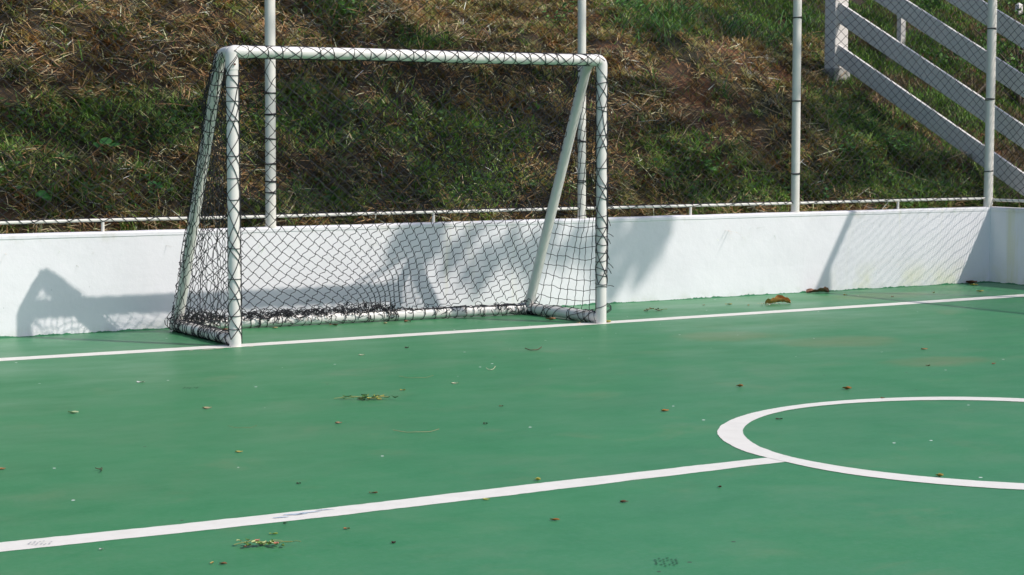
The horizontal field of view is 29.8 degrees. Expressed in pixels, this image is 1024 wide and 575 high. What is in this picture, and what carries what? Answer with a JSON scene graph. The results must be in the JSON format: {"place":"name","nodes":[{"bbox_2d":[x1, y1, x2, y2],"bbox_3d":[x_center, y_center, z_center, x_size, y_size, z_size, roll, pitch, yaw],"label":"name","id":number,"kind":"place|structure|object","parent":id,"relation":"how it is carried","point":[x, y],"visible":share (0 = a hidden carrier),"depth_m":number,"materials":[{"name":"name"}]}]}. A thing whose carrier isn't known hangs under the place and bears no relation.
{"place":"outdoors","nodes":[
{"label":"outdoors","id":0,"kind":"place"},
{"bbox_2d":[0,282,1023,574],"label":"court floor","id":1,"kind":"structure","parent":0,"point":[152,438],"depth_m":8.88,"materials":[{"name":"green paint"}]},
{"bbox_2d":[234,538,300,546],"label":"leafy sprig","id":2,"kind":"object","parent":1,"relation":"on","point":[272,541],"visible":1,"depth_m":6.62,"materials":[{"name":"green plant"}]},
{"bbox_2d":[334,394,397,399],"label":"leafy sprig","id":3,"kind":"object","parent":1,"relation":"on","point":[368,398],"visible":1,"depth_m":10.28,"materials":[{"name":"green plant"}]},
{"bbox_2d":[164,44,613,346],"bbox_3d":[-0.893,-0.699,14.032,3.176,2.033,1.230,-3,5,-32],"label":"football goal","id":4,"kind":"object","parent":1,"relation":"on","point":[235,321],"visible":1,"depth_m":13.90,"materials":[{"name":"white paint"}]},
{"bbox_2d":[0,458,784,551],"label":"marking line","id":5,"kind":"object","parent":1,"relation":"on","point":[251,520],"visible":1,"depth_m":7.31,"materials":[{"name":"white paint"}]},
{"bbox_2d":[0,207,989,337],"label":"wall","id":6,"kind":"structure","parent":1,"relation":"on","point":[58,283],"depth_m":15.47,"materials":[{"name":"white paint"}]},
{"bbox_2d":[0,0,995,231],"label":"court fence","id":7,"kind":"object","parent":6,"relation":"on","point":[271,72],"visible":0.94,"depth_m":15.78,"materials":[{"name":"white metal"}]},
{"bbox_2d":[0,294,1023,360],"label":"goal line","id":8,"kind":"object","parent":1,"relation":"on","point":[432,333],"visible":0.99,"depth_m":13.89,"materials":[{"name":"white paint"}]},
{"bbox_2d":[765,295,790,302],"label":"fallen leaf","id":9,"kind":"object","parent":1,"relation":"on","point":[779,298],"visible":0.99,"depth_m":16.05,"materials":[{"name":"brown plant"}]},
{"bbox_2d":[806,287,828,292],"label":"fallen leaf","id":10,"kind":"object","parent":1,"relation":"on","point":[824,289],"visible":1,"depth_m":17.12,"materials":[{"name":"brown plant"}]},
{"bbox_2d":[717,397,1023,489],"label":"circle","id":11,"kind":"object","parent":1,"relation":"on","point":[730,432],"visible":1,"depth_m":8.67,"materials":[{"name":"white paint"}]},
{"bbox_2d":[989,207,1023,284],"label":"wall","id":12,"kind":"structure","parent":1,"relation":"on","point":[1006,253],"depth_m":18.17,"materials":[{"name":"white paint"}]},
{"bbox_2d":[992,0,1023,203],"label":"court fence","id":13,"kind":"object","parent":12,"relation":"on","point":[1009,200],"visible":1,"depth_m":18.16,"materials":[{"name":"white metal"}]},
{"bbox_2d":[0,0,1023,254],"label":"hillside","id":14,"kind":"structure","parent":0,"point":[9,214],"depth_m":16.50,"materials":[{"name":"green plant"}]},
{"bbox_2d":[1,145,76,208],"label":"grass tuft","id":15,"kind":"object","parent":14,"relation":"on","point":[30,173],"visible":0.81,"depth_m":14.23,"materials":[{"name":"plant"}]},
{"bbox_2d":[36,190,50,208],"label":"broadleaf weed","id":16,"kind":"object","parent":14,"relation":"on","point":[46,196],"visible":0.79,"depth_m":13.98,"materials":[{"name":"green plant"}]},
{"bbox_2d":[59,145,149,204],"bbox_3d":[-3.083,-0.838,14.453,0.619,0.504,0.854,-3,5,-32],"label":"grass tuft","id":17,"kind":"object","parent":14,"relation":"on","point":[110,167],"visible":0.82,"depth_m":14.48,"materials":[{"name":"green plant"}]},
{"bbox_2d":[93,137,119,159],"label":"broadleaf weed","id":18,"kind":"object","parent":14,"relation":"on","point":[106,140],"visible":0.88,"depth_m":14.66,"materials":[{"name":"green plant"}]},
{"bbox_2d":[148,181,162,199],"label":"broadleaf weed","id":19,"kind":"object","parent":14,"relation":"on","point":[160,186],"visible":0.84,"depth_m":14.49,"materials":[{"name":"green plant"}]},
{"bbox_2d":[124,89,194,163],"bbox_3d":[-2.788,-1.244,15.120,0.736,0.649,0.714,-3,5,-32],"label":"grass tuft","id":20,"kind":"object","parent":14,"relation":"on","point":[154,121],"visible":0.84,"depth_m":15.14,"materials":[{"name":"green plant"}]},
{"bbox_2d":[180,40,239,85],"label":"grass tuft","id":21,"kind":"object","parent":14,"relation":"on","point":[198,58],"visible":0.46,"depth_m":15.89,"materials":[{"name":"plant"}]},
{"bbox_2d":[309,0,361,41],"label":"grass tuft","id":22,"kind":"object","parent":14,"relation":"on","point":[332,20],"visible":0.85,"depth_m":17.06,"materials":[{"name":"plant"}]},
{"bbox_2d":[338,0,358,18],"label":"leafy weed","id":23,"kind":"object","parent":14,"relation":"on","point":[345,11],"visible":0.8,"depth_m":17.23,"materials":[{"name":"green plant"}]},
{"bbox_2d":[402,20,450,49],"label":"grass tuft","id":24,"kind":"object","parent":14,"relation":"on","point":[420,33],"visible":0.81,"depth_m":17.24,"materials":[{"name":"green plant"}]},
{"bbox_2d":[411,91,489,169],"bbox_3d":[-0.543,-1.323,16.444,0.761,0.766,0.915,-3,5,-32],"label":"grass tuft","id":25,"kind":"object","parent":14,"relation":"on","point":[454,129],"visible":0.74,"depth_m":16.45,"materials":[{"name":"green plant"}]},
{"bbox_2d":[0,0,975,226],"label":"creeping weeds","id":26,"kind":"object","parent":14,"relation":"on","point":[354,137],"visible":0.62,"depth_m":16.18,"materials":[{"name":"green plant"}]},
{"bbox_2d":[466,106,524,156],"bbox_3d":[-0.130,-1.355,16.782,0.538,0.450,0.503,-1,5,-16],"label":"grass tuft","id":27,"kind":"object","parent":14,"relation":"on","point":[499,135],"visible":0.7,"depth_m":16.69,"materials":[{"name":"green plant"}]},
{"bbox_2d":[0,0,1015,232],"bbox_3d":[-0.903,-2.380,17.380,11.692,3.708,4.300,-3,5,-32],"label":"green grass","id":28,"kind":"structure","parent":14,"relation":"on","point":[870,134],"depth_m":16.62,"materials":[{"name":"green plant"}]},
{"bbox_2d":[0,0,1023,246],"bbox_3d":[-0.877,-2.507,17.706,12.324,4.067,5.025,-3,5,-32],"label":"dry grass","id":29,"kind":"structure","parent":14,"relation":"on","point":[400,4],"depth_m":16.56,"materials":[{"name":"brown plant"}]},
{"bbox_2d":[539,1,574,24],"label":"leafy weed","id":30,"kind":"object","parent":14,"relation":"on","point":[564,3],"visible":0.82,"depth_m":18.53,"materials":[{"name":"green plant"}]},
{"bbox_2d":[613,0,643,9],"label":"leafy weed","id":31,"kind":"object","parent":14,"relation":"on","point":[625,3],"visible":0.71,"depth_m":19.21,"materials":[{"name":"green plant"}]},
{"bbox_2d":[595,3,674,62],"bbox_3d":[1.158,-2.471,18.752,0.992,0.667,1.125,-3,5,-32],"label":"grass tuft","id":32,"kind":"object","parent":14,"relation":"on","point":[635,26],"visible":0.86,"depth_m":18.76,"materials":[{"name":"green plant"}]},
{"bbox_2d":[604,0,673,17],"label":"grass tuft","id":33,"kind":"object","parent":14,"relation":"on","point":[645,9],"visible":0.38,"depth_m":19.48,"materials":[{"name":"green plant"}]},
{"bbox_2d":[635,8,712,52],"bbox_3d":[1.574,-2.539,18.836,0.956,0.532,0.938,-3,5,-32],"label":"grass tuft","id":34,"kind":"object","parent":14,"relation":"on","point":[662,28],"visible":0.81,"depth_m":18.91,"materials":[{"name":"green plant"}]},
{"bbox_2d":[453,0,911,75],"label":"grass","id":35,"kind":"structure","parent":14,"relation":"on","point":[590,6],"depth_m":21.73,"materials":[{"name":"green plant"}]},
{"bbox_2d":[651,0,717,40],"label":"grass tuft","id":36,"kind":"object","parent":14,"relation":"on","point":[675,10],"visible":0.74,"depth_m":19.49,"materials":[{"name":"green plant"}]},
{"bbox_2d":[680,0,700,12],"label":"leafy weed","id":37,"kind":"object","parent":14,"relation":"on","point":[685,6],"visible":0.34,"depth_m":19.93,"materials":[{"name":"green plant"}]},
{"bbox_2d":[663,1,724,20],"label":"grass tuft","id":38,"kind":"object","parent":14,"relation":"on","point":[699,8],"visible":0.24,"depth_m":20.38,"materials":[{"name":"green plant"}]},
{"bbox_2d":[698,156,723,174],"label":"leafy weed","id":39,"kind":"object","parent":14,"relation":"on","point":[707,161],"visible":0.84,"depth_m":17.49,"materials":[{"name":"green plant"}]},
{"bbox_2d":[708,72,739,104],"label":"grass tuft","id":40,"kind":"object","parent":14,"relation":"on","point":[724,95],"visible":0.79,"depth_m":18.55,"materials":[{"name":"green plant"}]},
{"bbox_2d":[698,2,770,45],"bbox_3d":[2.258,-2.754,20.232,0.918,0.600,0.960,-1,5,-11],"label":"grass tuft","id":41,"kind":"object","parent":14,"relation":"on","point":[731,31],"visible":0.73,"depth_m":20.19,"materials":[{"name":"green plant"}]},
{"bbox_2d":[711,2,758,29],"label":"leafy weed","id":42,"kind":"object","parent":14,"relation":"on","point":[737,16],"visible":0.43,"depth_m":20.67,"materials":[{"name":"green plant"}]},
{"bbox_2d":[725,12,814,66],"bbox_3d":[2.660,-2.605,20.625,1.280,0.822,1.170,-3,5,-32],"label":"grass tuft","id":43,"kind":"object","parent":14,"relation":"on","point":[768,43],"visible":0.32,"depth_m":20.64,"materials":[{"name":"green plant"}]},
{"bbox_2d":[758,16,820,45],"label":"grass tuft","id":44,"kind":"object","parent":14,"relation":"on","point":[785,27],"visible":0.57,"depth_m":21.61,"materials":[{"name":"green plant"}]},
{"bbox_2d":[776,5,824,33],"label":"grass tuft","id":45,"kind":"object","parent":14,"relation":"on","point":[810,20],"visible":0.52,"depth_m":22.05,"materials":[{"name":"green plant"}]},
{"bbox_2d":[820,72,849,97],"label":"grass tuft","id":46,"kind":"object","parent":14,"relation":"on","point":[830,82],"visible":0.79,"depth_m":20.29,"materials":[{"name":"green plant"}]},
{"bbox_2d":[820,90,864,111],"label":"grass tuft","id":47,"kind":"object","parent":14,"relation":"on","point":[840,101],"visible":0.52,"depth_m":19.93,"materials":[{"name":"green plant"}]},
{"bbox_2d":[831,134,854,153],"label":"leafy weed","id":48,"kind":"object","parent":14,"relation":"on","point":[848,147],"visible":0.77,"depth_m":18.52,"materials":[{"name":"green plant"}]},
{"bbox_2d":[830,160,874,188],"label":"grass tuft","id":49,"kind":"object","parent":14,"relation":"on","point":[854,175],"visible":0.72,"depth_m":18.31,"materials":[{"name":"green plant"}]},
{"bbox_2d":[705,0,1023,207],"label":"lawn grass","id":50,"kind":"structure","parent":14,"relation":"on","point":[881,24],"depth_m":21.86,"materials":[{"name":"green plant"}]},
{"bbox_2d":[879,135,921,157],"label":"leafy weed","id":51,"kind":"object","parent":14,"relation":"on","point":[888,138],"visible":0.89,"depth_m":18.89,"materials":[{"name":"green plant"}]},
{"bbox_2d":[897,16,905,43],"bbox_3d":[4.502,-2.924,22.288,0.070,0.510,0.070,-3,5,-32],"label":"short post","id":52,"kind":"object","parent":14,"relation":"on","point":[901,29],"visible":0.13,"depth_m":22.26,"materials":[{"name":"white paint"}]},
{"bbox_2d":[822,0,1023,195],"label":"board fence","id":53,"kind":"object","parent":14,"relation":"on","point":[831,12],"visible":0.66,"depth_m":19.57,"materials":[{"name":"white paint"}]},
{"bbox_2d":[909,172,955,205],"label":"grass tuft","id":54,"kind":"object","parent":14,"relation":"on","point":[936,184],"visible":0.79,"depth_m":18.57,"materials":[{"name":"green plant"}]},
{"bbox_2d":[910,0,1023,106],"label":"shrub","id":55,"kind":"object","parent":14,"relation":"on","point":[1019,67],"visible":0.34,"depth_m":21.55,"materials":[{"name":"green plant"}]},
{"bbox_2d":[1015,3,1022,14],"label":"short post","id":56,"kind":"object","parent":14,"relation":"on","point":[1019,5],"visible":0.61,"depth_m":24.69,"materials":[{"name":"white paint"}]}
]}

